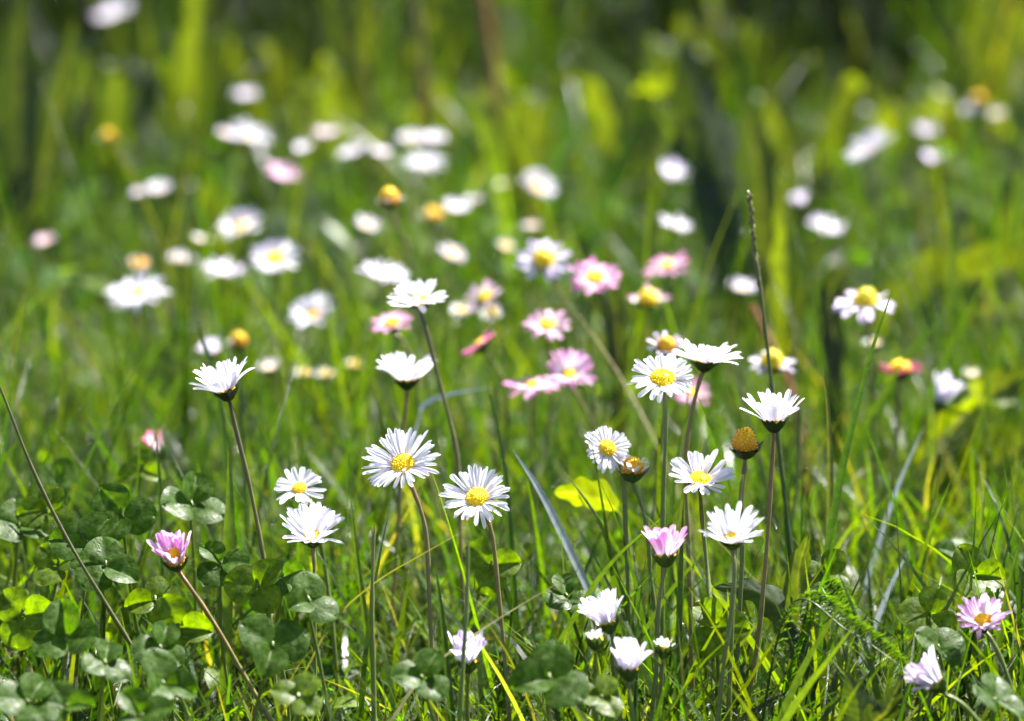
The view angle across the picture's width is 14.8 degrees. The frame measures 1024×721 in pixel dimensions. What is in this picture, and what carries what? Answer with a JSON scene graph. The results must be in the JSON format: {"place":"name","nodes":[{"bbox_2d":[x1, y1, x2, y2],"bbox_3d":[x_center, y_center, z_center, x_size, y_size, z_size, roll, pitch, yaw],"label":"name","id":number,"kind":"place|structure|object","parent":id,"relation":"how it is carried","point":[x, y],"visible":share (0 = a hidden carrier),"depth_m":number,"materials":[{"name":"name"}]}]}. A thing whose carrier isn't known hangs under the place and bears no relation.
{"place":"outdoors","nodes":[
{"label":"outdoors","id":0,"kind":"place"},
{"bbox_2d":[0,0,1023,720],"bbox_3d":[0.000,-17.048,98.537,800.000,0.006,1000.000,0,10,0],"label":"ground","id":1,"kind":"structure","parent":0,"point":[332,303],"depth_m":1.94,"materials":[{"name":"green plant"}]},
{"bbox_2d":[0,498,48,720],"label":"clover leaf","id":2,"kind":"object","parent":1,"relation":"on","point":[10,531],"visible":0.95,"depth_m":1.20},
{"bbox_2d":[0,587,50,678],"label":"clover leaf","id":3,"kind":"object","parent":1,"relation":"on","point":[18,631],"visible":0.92,"depth_m":1.12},
{"bbox_2d":[0,672,58,720],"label":"clover leaf","id":4,"kind":"object","parent":1,"relation":"on","point":[17,700],"visible":1,"depth_m":1.05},
{"bbox_2d":[0,0,77,307],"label":"broad leaved plant","id":5,"kind":"object","parent":1,"relation":"on","point":[23,112],"visible":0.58,"depth_m":1.98,"materials":[{"name":"green plant"}]},
{"bbox_2d":[15,483,73,675],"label":"clover leaf","id":6,"kind":"object","parent":1,"relation":"on","point":[31,511],"visible":0.86,"depth_m":1.20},
{"bbox_2d":[33,541,70,669],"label":"clover leaf","id":7,"kind":"object","parent":1,"relation":"on","point":[45,558],"visible":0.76,"depth_m":1.17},
{"bbox_2d":[32,598,100,680],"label":"clover leaf","id":8,"kind":"object","parent":1,"relation":"on","point":[61,618],"visible":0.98,"depth_m":1.09,"materials":[{"name":"plant"}]},
{"bbox_2d":[41,681,95,720],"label":"clover leaf","id":9,"kind":"object","parent":1,"relation":"on","point":[67,695],"visible":1,"depth_m":1.05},
{"bbox_2d":[49,512,113,686],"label":"clover leaf","id":10,"kind":"object","parent":1,"relation":"on","point":[87,528],"visible":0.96,"depth_m":1.15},
{"bbox_2d":[0,387,176,720],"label":"grass stalk","id":11,"kind":"object","parent":1,"relation":"on","point":[101,596],"depth_m":1.13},
{"bbox_2d":[81,639,130,720],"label":"clover leaf","id":12,"kind":"object","parent":1,"relation":"on","point":[113,669],"visible":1,"depth_m":1.07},
{"bbox_2d":[75,536,139,720],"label":"clover leaf","id":13,"kind":"object","parent":1,"relation":"on","point":[120,567],"visible":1,"depth_m":1.14,"materials":[{"name":"plant"}]},
{"bbox_2d":[41,37,178,222],"bbox_3d":[-0.238,-0.133,2.312,0.069,0.110,0.056,5,11,28],"label":"broad leaved plant","id":14,"kind":"object","parent":1,"relation":"on","point":[119,77],"visible":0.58,"depth_m":2.30,"materials":[{"name":"green plant"}]},
{"bbox_2d":[92,483,162,720],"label":"clover leaf","id":15,"kind":"object","parent":1,"relation":"on","point":[138,516],"visible":0.91,"depth_m":1.17,"materials":[{"name":"plant"}]},
{"bbox_2d":[104,269,171,430],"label":"daisy","id":16,"kind":"object","parent":1,"relation":"on","point":[128,291],"visible":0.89,"depth_m":1.60,"materials":[{"name":"white plant"}]},
{"bbox_2d":[117,445,163,661],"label":"clover leaf","id":17,"kind":"object","parent":1,"relation":"on","point":[129,468],"visible":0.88,"depth_m":1.27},
{"bbox_2d":[116,687,173,720],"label":"clover leaf","id":18,"kind":"object","parent":1,"relation":"on","point":[138,701],"visible":1,"depth_m":1.04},
{"bbox_2d":[124,576,175,634],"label":"clover leaf","id":19,"kind":"object","parent":1,"relation":"on","point":[140,600],"visible":0.72,"depth_m":1.13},
{"bbox_2d":[130,621,190,720],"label":"clover leaf","id":20,"kind":"object","parent":1,"relation":"on","point":[168,636],"visible":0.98,"depth_m":1.08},
{"bbox_2d":[141,648,196,720],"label":"clover leaf","id":21,"kind":"object","parent":1,"relation":"on","point":[159,666],"visible":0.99,"depth_m":1.06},
{"bbox_2d":[152,593,213,720],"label":"clover leaf","id":22,"kind":"object","parent":1,"relation":"on","point":[175,609],"visible":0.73,"depth_m":1.11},
{"bbox_2d":[141,0,233,199],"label":"broad leaved plant","id":23,"kind":"object","parent":1,"relation":"on","point":[197,49],"visible":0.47,"depth_m":2.35,"materials":[{"name":"green plant"}]},
{"bbox_2d":[160,471,224,700],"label":"clover leaf","id":24,"kind":"object","parent":1,"relation":"on","point":[198,488],"visible":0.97,"depth_m":1.20,"materials":[{"name":"plant"}]},
{"bbox_2d":[146,529,273,720],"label":"daisy","id":25,"kind":"object","parent":1,"relation":"on","point":[170,548],"visible":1,"depth_m":1.12,"materials":[{"name":"pink plant"}]},
{"bbox_2d":[196,541,251,720],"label":"clover leaf","id":26,"kind":"object","parent":1,"relation":"on","point":[211,574],"visible":0.87,"depth_m":1.16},
{"bbox_2d":[219,447,234,712],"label":"grass shoot","id":27,"kind":"object","parent":1,"relation":"on","point":[228,542],"depth_m":1.17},
{"bbox_2d":[190,177,265,294],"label":"broad leaved plant","id":28,"kind":"object","parent":1,"relation":"on","point":[250,188],"visible":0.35,"depth_m":2.04,"materials":[{"name":"green plant"}]},
{"bbox_2d":[189,356,279,716],"bbox_3d":[-0.079,0.060,1.175,0.035,0.124,0.020,5,11,26],"label":"daisy","id":29,"kind":"object","parent":1,"relation":"on","point":[220,380],"visible":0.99,"depth_m":1.17,"materials":[{"name":"white plant"}]},
{"bbox_2d":[223,558,290,720],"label":"clover leaf","id":30,"kind":"object","parent":1,"relation":"on","point":[242,583],"visible":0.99,"depth_m":1.13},
{"bbox_2d":[238,615,309,720],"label":"clover leaf","id":31,"kind":"object","parent":1,"relation":"on","point":[261,636],"visible":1,"depth_m":1.09,"materials":[{"name":"plant"}]},
{"bbox_2d":[251,238,299,434],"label":"daisy","id":32,"kind":"object","parent":1,"relation":"on","point":[272,255],"visible":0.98,"depth_m":1.60,"materials":[{"name":"white plant"}]},
{"bbox_2d":[214,23,350,188],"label":"broad leaved plant","id":33,"kind":"object","parent":1,"relation":"on","point":[264,71],"visible":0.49,"depth_m":2.44,"materials":[{"name":"green plant"}]},
{"bbox_2d":[270,673,321,720],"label":"clover leaf","id":34,"kind":"object","parent":1,"relation":"on","point":[305,685],"visible":1,"depth_m":1.06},
{"bbox_2d":[274,467,342,720],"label":"daisy","id":35,"kind":"object","parent":1,"relation":"on","point":[302,488],"visible":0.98,"depth_m":1.18,"materials":[{"name":"white plant"}]},
{"bbox_2d":[288,292,334,437],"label":"daisy","id":36,"kind":"object","parent":1,"relation":"on","point":[312,309],"visible":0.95,"depth_m":1.58,"materials":[{"name":"white plant"}]},
{"bbox_2d":[279,502,344,720],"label":"daisy","id":37,"kind":"object","parent":1,"relation":"on","point":[313,523],"visible":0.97,"depth_m":1.14,"materials":[{"name":"white plant"}]},
{"bbox_2d":[287,571,338,720],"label":"clover leaf","id":38,"kind":"object","parent":1,"relation":"on","point":[308,586],"visible":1,"depth_m":1.10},
{"bbox_2d":[311,72,396,250],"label":"broad leaved plant","id":39,"kind":"object","parent":1,"relation":"on","point":[328,91],"visible":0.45,"depth_m":2.19,"materials":[{"name":"green plant"}]},
{"bbox_2d":[355,258,409,498],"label":"daisy","id":40,"kind":"object","parent":1,"relation":"on","point":[382,277],"visible":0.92,"depth_m":1.52,"materials":[{"name":"white plant"}]},
{"bbox_2d":[322,0,448,129],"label":"broad leaved plant","id":41,"kind":"object","parent":1,"relation":"on","point":[434,7],"visible":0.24,"depth_m":2.60,"materials":[{"name":"green plant"}]},
{"bbox_2d":[362,427,440,720],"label":"daisy","id":42,"kind":"object","parent":1,"relation":"on","point":[404,460],"visible":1,"depth_m":1.14,"materials":[{"name":"white plant"}]},
{"bbox_2d":[376,351,432,662],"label":"daisy","id":43,"kind":"object","parent":1,"relation":"on","point":[403,372],"visible":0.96,"depth_m":1.26,"materials":[{"name":"white plant"}]},
{"bbox_2d":[369,310,444,568],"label":"daisy","id":44,"kind":"object","parent":1,"relation":"on","point":[392,322],"visible":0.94,"depth_m":1.38,"materials":[{"name":"white plant"}]},
{"bbox_2d":[376,187,444,525],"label":"withered daisy","id":45,"kind":"object","parent":1,"relation":"on","point":[390,198],"visible":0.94,"depth_m":1.46,"materials":[{"name":"green plant"}]},
{"bbox_2d":[390,648,449,720],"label":"clover leaf","id":46,"kind":"object","parent":1,"relation":"on","point":[429,662],"visible":1,"depth_m":1.07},
{"bbox_2d":[410,0,429,151],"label":"sorrel stalk","id":47,"kind":"object","parent":1,"relation":"on","point":[417,22],"visible":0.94,"depth_m":2.35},
{"bbox_2d":[386,278,465,678],"bbox_3d":[-0.023,0.042,1.245,0.035,0.136,0.019,6,12,32],"label":"daisy","id":48,"kind":"object","parent":1,"relation":"on","point":[414,295],"visible":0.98,"depth_m":1.24,"materials":[{"name":"white plant"}]},
{"bbox_2d":[392,68,518,198],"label":"broad leaved plant","id":49,"kind":"object","parent":1,"relation":"on","point":[439,94],"visible":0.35,"depth_m":2.39,"materials":[{"name":"green plant"}]},
{"bbox_2d":[447,630,486,720],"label":"daisy","id":50,"kind":"object","parent":1,"relation":"on","point":[474,647],"visible":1,"depth_m":1.10,"materials":[{"name":"white plant"}]},
{"bbox_2d":[439,463,511,720],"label":"daisy","id":51,"kind":"object","parent":1,"relation":"on","point":[480,494],"visible":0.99,"depth_m":1.15,"materials":[{"name":"white plant"}]},
{"bbox_2d":[465,280,503,469],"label":"daisy","id":52,"kind":"object","parent":1,"relation":"on","point":[484,297],"visible":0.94,"depth_m":1.48,"materials":[{"name":"white plant"}]},
{"bbox_2d":[454,539,521,712],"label":"clover leaf","id":53,"kind":"object","parent":1,"relation":"on","point":[481,558],"visible":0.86,"depth_m":1.18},
{"bbox_2d":[478,0,503,119],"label":"sorrel stalk","id":54,"kind":"object","parent":1,"relation":"on","point":[493,66],"visible":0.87,"depth_m":2.30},
{"bbox_2d":[485,378,522,696],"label":"grass shoot","id":55,"kind":"object","parent":1,"relation":"on","point":[509,530],"depth_m":1.22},
{"bbox_2d":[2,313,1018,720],"bbox_3d":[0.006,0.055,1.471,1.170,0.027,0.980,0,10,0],"label":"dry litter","id":56,"kind":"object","parent":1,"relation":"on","point":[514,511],"visible":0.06,"depth_m":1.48,"materials":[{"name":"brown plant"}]},
{"bbox_2d":[0,0,1023,183],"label":"tall grass","id":57,"kind":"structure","parent":1,"relation":"on","point":[511,19],"depth_m":2.60,"materials":[{"name":"plant"}]},
{"bbox_2d":[0,320,1023,720],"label":"leaves","id":58,"kind":"object","parent":1,"relation":"on","point":[326,666],"visible":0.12,"depth_m":1.40,"materials":[{"name":"green plant"}]},
{"bbox_2d":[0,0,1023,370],"bbox_3d":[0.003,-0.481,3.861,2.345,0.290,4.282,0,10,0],"label":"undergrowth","id":59,"kind":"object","parent":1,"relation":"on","point":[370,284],"visible":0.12,"depth_m":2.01,"materials":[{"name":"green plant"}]},
{"bbox_2d":[466,91,582,245],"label":"broad leaved plant","id":60,"kind":"object","parent":1,"relation":"on","point":[538,129],"visible":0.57,"depth_m":2.15,"materials":[{"name":"green plant"}]},
{"bbox_2d":[503,377,558,571],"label":"daisy","id":61,"kind":"object","parent":1,"relation":"on","point":[530,388],"visible":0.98,"depth_m":1.37,"materials":[{"name":"white plant"}]},
{"bbox_2d":[523,309,569,577],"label":"daisy","id":62,"kind":"object","parent":1,"relation":"on","point":[548,324],"visible":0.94,"depth_m":1.38,"materials":[{"name":"white plant"}]},
{"bbox_2d":[508,640,588,720],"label":"clover leaf","id":63,"kind":"object","parent":1,"relation":"on","point":[541,666],"visible":1,"depth_m":1.06,"materials":[{"name":"plant"}]},
{"bbox_2d":[514,238,621,551],"bbox_3d":[0.023,0.015,1.445,0.045,0.118,0.016,4,11,21],"label":"daisy","id":64,"kind":"object","parent":1,"relation":"on","point":[537,256],"visible":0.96,"depth_m":1.44,"materials":[{"name":"white plant"}]},
{"bbox_2d":[545,573,597,720],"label":"clover leaf","id":65,"kind":"object","parent":1,"relation":"on","point":[556,599],"visible":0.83,"depth_m":1.16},
{"bbox_2d":[512,449,648,720],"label":"grass shoot","id":66,"kind":"object","parent":1,"relation":"on","point":[568,546],"depth_m":1.20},
{"bbox_2d":[567,256,620,554],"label":"daisy","id":67,"kind":"object","parent":1,"relation":"on","point":[593,277],"visible":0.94,"depth_m":1.40,"materials":[{"name":"white plant"}]},
{"bbox_2d":[544,348,645,607],"bbox_3d":[0.030,0.044,1.342,0.037,0.097,0.016,2,10,10],"label":"daisy","id":68,"kind":"object","parent":1,"relation":"on","point":[572,369],"visible":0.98,"depth_m":1.34,"materials":[{"name":"pink plant"}]},
{"bbox_2d":[578,588,623,720],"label":"daisy","id":69,"kind":"object","parent":1,"relation":"on","point":[601,611],"visible":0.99,"depth_m":1.11,"materials":[{"name":"white plant"}]},
{"bbox_2d":[575,235,627,505],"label":"broad leaved plant","id":70,"kind":"object","parent":1,"relation":"on","point":[611,312],"visible":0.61,"depth_m":1.50,"materials":[{"name":"green plant"}]},
{"bbox_2d":[583,674,622,720],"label":"clover leaf","id":71,"kind":"object","parent":1,"relation":"on","point":[606,685],"visible":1,"depth_m":1.06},
{"bbox_2d":[554,477,655,609],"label":"broad leaved plant","id":72,"kind":"object","parent":1,"relation":"on","point":[588,489],"visible":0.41,"depth_m":1.24,"materials":[{"name":"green plant"}]},
{"bbox_2d":[585,426,632,696],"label":"daisy","id":73,"kind":"object","parent":1,"relation":"on","point":[609,449],"visible":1,"depth_m":1.18,"materials":[{"name":"white plant"}]},
{"bbox_2d":[550,54,673,275],"bbox_3d":[0.058,-0.102,2.103,0.074,0.121,0.027,-2,10,-9],"label":"broad leaved plant","id":74,"kind":"object","parent":1,"relation":"on","point":[600,79],"visible":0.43,"depth_m":2.10,"materials":[{"name":"green plant"}]},
{"bbox_2d":[610,637,652,720],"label":"daisy","id":75,"kind":"object","parent":1,"relation":"on","point":[630,655],"visible":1,"depth_m":1.08,"materials":[{"name":"white plant"}]},
{"bbox_2d":[616,456,665,686],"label":"withered daisy","id":76,"kind":"object","parent":1,"relation":"on","point":[633,471],"visible":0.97,"depth_m":1.18,"materials":[{"name":"green plant"}]},
{"bbox_2d":[561,32,731,152],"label":"broad leaved plant","id":77,"kind":"object","parent":1,"relation":"on","point":[671,49],"visible":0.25,"depth_m":2.50,"materials":[{"name":"green plant"}]},
{"bbox_2d":[627,353,693,704],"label":"daisy","id":78,"kind":"object","parent":1,"relation":"on","point":[662,376],"visible":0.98,"depth_m":1.17,"materials":[{"name":"white plant"}]},
{"bbox_2d":[641,524,687,720],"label":"daisy","id":79,"kind":"object","parent":1,"relation":"on","point":[666,543],"visible":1,"depth_m":1.12,"materials":[{"name":"pink plant"}]},
{"bbox_2d":[669,449,735,720],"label":"daisy","id":80,"kind":"object","parent":1,"relation":"on","point":[699,479],"visible":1,"depth_m":1.14,"materials":[{"name":"white plant"}]},
{"bbox_2d":[672,339,741,709],"bbox_3d":[0.059,0.056,1.195,0.021,0.125,0.033,0,10,0],"label":"daisy","id":81,"kind":"object","parent":1,"relation":"on","point":[704,360],"visible":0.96,"depth_m":1.19,"materials":[{"name":"white plant"}]},
{"bbox_2d":[648,42,777,357],"bbox_3d":[0.099,-0.072,1.842,0.072,0.152,0.030,0,10,0],"label":"broad leaved plant","id":82,"kind":"object","parent":1,"relation":"on","point":[716,175],"visible":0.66,"depth_m":1.84,"materials":[{"name":"green plant"}]},
{"bbox_2d":[691,597,750,706],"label":"clover leaf","id":83,"kind":"object","parent":1,"relation":"on","point":[713,608],"visible":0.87,"depth_m":1.13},
{"bbox_2d":[698,500,763,720],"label":"daisy","id":84,"kind":"object","parent":1,"relation":"on","point":[732,536],"visible":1,"depth_m":1.10,"materials":[{"name":"white plant"}]},
{"bbox_2d":[726,427,762,716],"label":"withered daisy","id":85,"kind":"object","parent":1,"relation":"on","point":[745,446],"visible":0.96,"depth_m":1.14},
{"bbox_2d":[675,10,826,142],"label":"broad leaved plant","id":86,"kind":"object","parent":1,"relation":"on","point":[708,33],"visible":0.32,"depth_m":2.55,"materials":[{"name":"green plant"}]},
{"bbox_2d":[746,191,792,557],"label":"seed stalk","id":87,"kind":"object","parent":1,"relation":"on","point":[749,197],"visible":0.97,"depth_m":1.22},
{"bbox_2d":[714,535,829,720],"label":"broad leaved plant","id":88,"kind":"object","parent":1,"relation":"on","point":[798,578],"visible":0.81,"depth_m":1.15,"materials":[{"name":"green plant"}]},
{"bbox_2d":[740,388,803,720],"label":"daisy","id":89,"kind":"object","parent":1,"relation":"on","point":[775,410],"visible":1,"depth_m":1.14,"materials":[{"name":"white plant"}]},
{"bbox_2d":[768,174,818,455],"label":"broad leaved plant","id":90,"kind":"object","parent":1,"relation":"on","point":[784,252],"visible":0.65,"depth_m":1.62,"materials":[{"name":"green plant"}]},
{"bbox_2d":[752,75,879,247],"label":"broad leaved plant","id":91,"kind":"object","parent":1,"relation":"on","point":[776,110],"visible":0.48,"depth_m":2.20,"materials":[{"name":"green plant"}]},
{"bbox_2d":[789,577,857,687],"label":"yarrow leaf","id":92,"kind":"object","parent":1,"relation":"on","point":[834,587],"visible":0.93,"depth_m":1.12,"materials":[{"name":"green plant"}]},
{"bbox_2d":[817,261,849,479],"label":"broad leaved plant","id":93,"kind":"object","parent":1,"relation":"on","point":[833,334],"visible":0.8,"depth_m":1.50,"materials":[{"name":"green plant"}]},
{"bbox_2d":[761,590,911,720],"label":"yarrow leaf","id":94,"kind":"object","parent":1,"relation":"on","point":[792,607],"visible":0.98,"depth_m":1.10,"materials":[{"name":"green plant"}]},
{"bbox_2d":[818,286,893,613],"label":"grass shoot","id":95,"kind":"object","parent":1,"relation":"on","point":[834,510],"depth_m":1.16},
{"bbox_2d":[833,287,894,603],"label":"daisy","id":96,"kind":"object","parent":1,"relation":"on","point":[865,302],"visible":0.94,"depth_m":1.38,"materials":[{"name":"white plant"}]},
{"bbox_2d":[845,124,895,369],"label":"daisy","id":97,"kind":"object","parent":1,"relation":"on","point":[871,147],"visible":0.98,"depth_m":1.74,"materials":[{"name":"white plant"}]},
{"bbox_2d":[840,671,902,720],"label":"broad leaved plant","id":98,"kind":"object","parent":1,"relation":"on","point":[864,705],"visible":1,"depth_m":1.07,"materials":[{"name":"green plant"}]},
{"bbox_2d":[877,359,922,588],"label":"daisy","id":99,"kind":"object","parent":1,"relation":"on","point":[906,370],"visible":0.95,"depth_m":1.38,"materials":[{"name":"orange plant"}]},
{"bbox_2d":[896,584,956,720],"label":"clover leaf","id":100,"kind":"object","parent":1,"relation":"on","point":[929,601],"visible":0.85,"depth_m":1.13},
{"bbox_2d":[855,84,1008,186],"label":"broad leaved plant","id":101,"kind":"object","parent":1,"relation":"on","point":[927,108],"visible":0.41,"depth_m":2.39,"materials":[{"name":"green plant"}]},
{"bbox_2d":[914,626,965,720],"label":"clover leaf","id":102,"kind":"object","parent":1,"relation":"on","point":[950,643],"visible":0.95,"depth_m":1.10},
{"bbox_2d":[903,645,980,720],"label":"daisy","id":103,"kind":"object","parent":1,"relation":"on","point":[928,674],"visible":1,"depth_m":1.07,"materials":[{"name":"white plant"}]},
{"bbox_2d":[874,241,1023,383],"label":"broad leaved plant","id":104,"kind":"object","parent":1,"relation":"on","point":[967,263],"visible":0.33,"depth_m":1.78,"materials":[{"name":"green plant"}]},
{"bbox_2d":[901,367,1023,538],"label":"broad leaved plant","id":105,"kind":"object","parent":1,"relation":"on","point":[1001,385],"visible":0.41,"depth_m":1.48,"materials":[{"name":"green plant"}]},
{"bbox_2d":[952,543,1005,715],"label":"clover leaf","id":106,"kind":"object","parent":1,"relation":"on","point":[987,572],"visible":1,"depth_m":1.15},
{"bbox_2d":[939,0,1023,179],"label":"broad leaved plant","id":107,"kind":"object","parent":1,"relation":"on","point":[988,32],"visible":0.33,"depth_m":2.50,"materials":[{"name":"green plant"}]},
{"bbox_2d":[956,592,1019,720],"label":"daisy","id":108,"kind":"object","parent":1,"relation":"on","point":[982,615],"visible":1,"depth_m":1.10,"materials":[{"name":"pink plant"}]},
{"bbox_2d":[973,672,1023,720],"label":"clover leaf","id":109,"kind":"object","parent":1,"relation":"on","point":[998,689],"visible":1,"depth_m":1.06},
{"bbox_2d":[944,168,1023,249],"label":"broad leaved plant","id":110,"kind":"object","parent":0,"point":[1006,210],"visible":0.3,"depth_m":1.96,"materials":[{"name":"green plant"}]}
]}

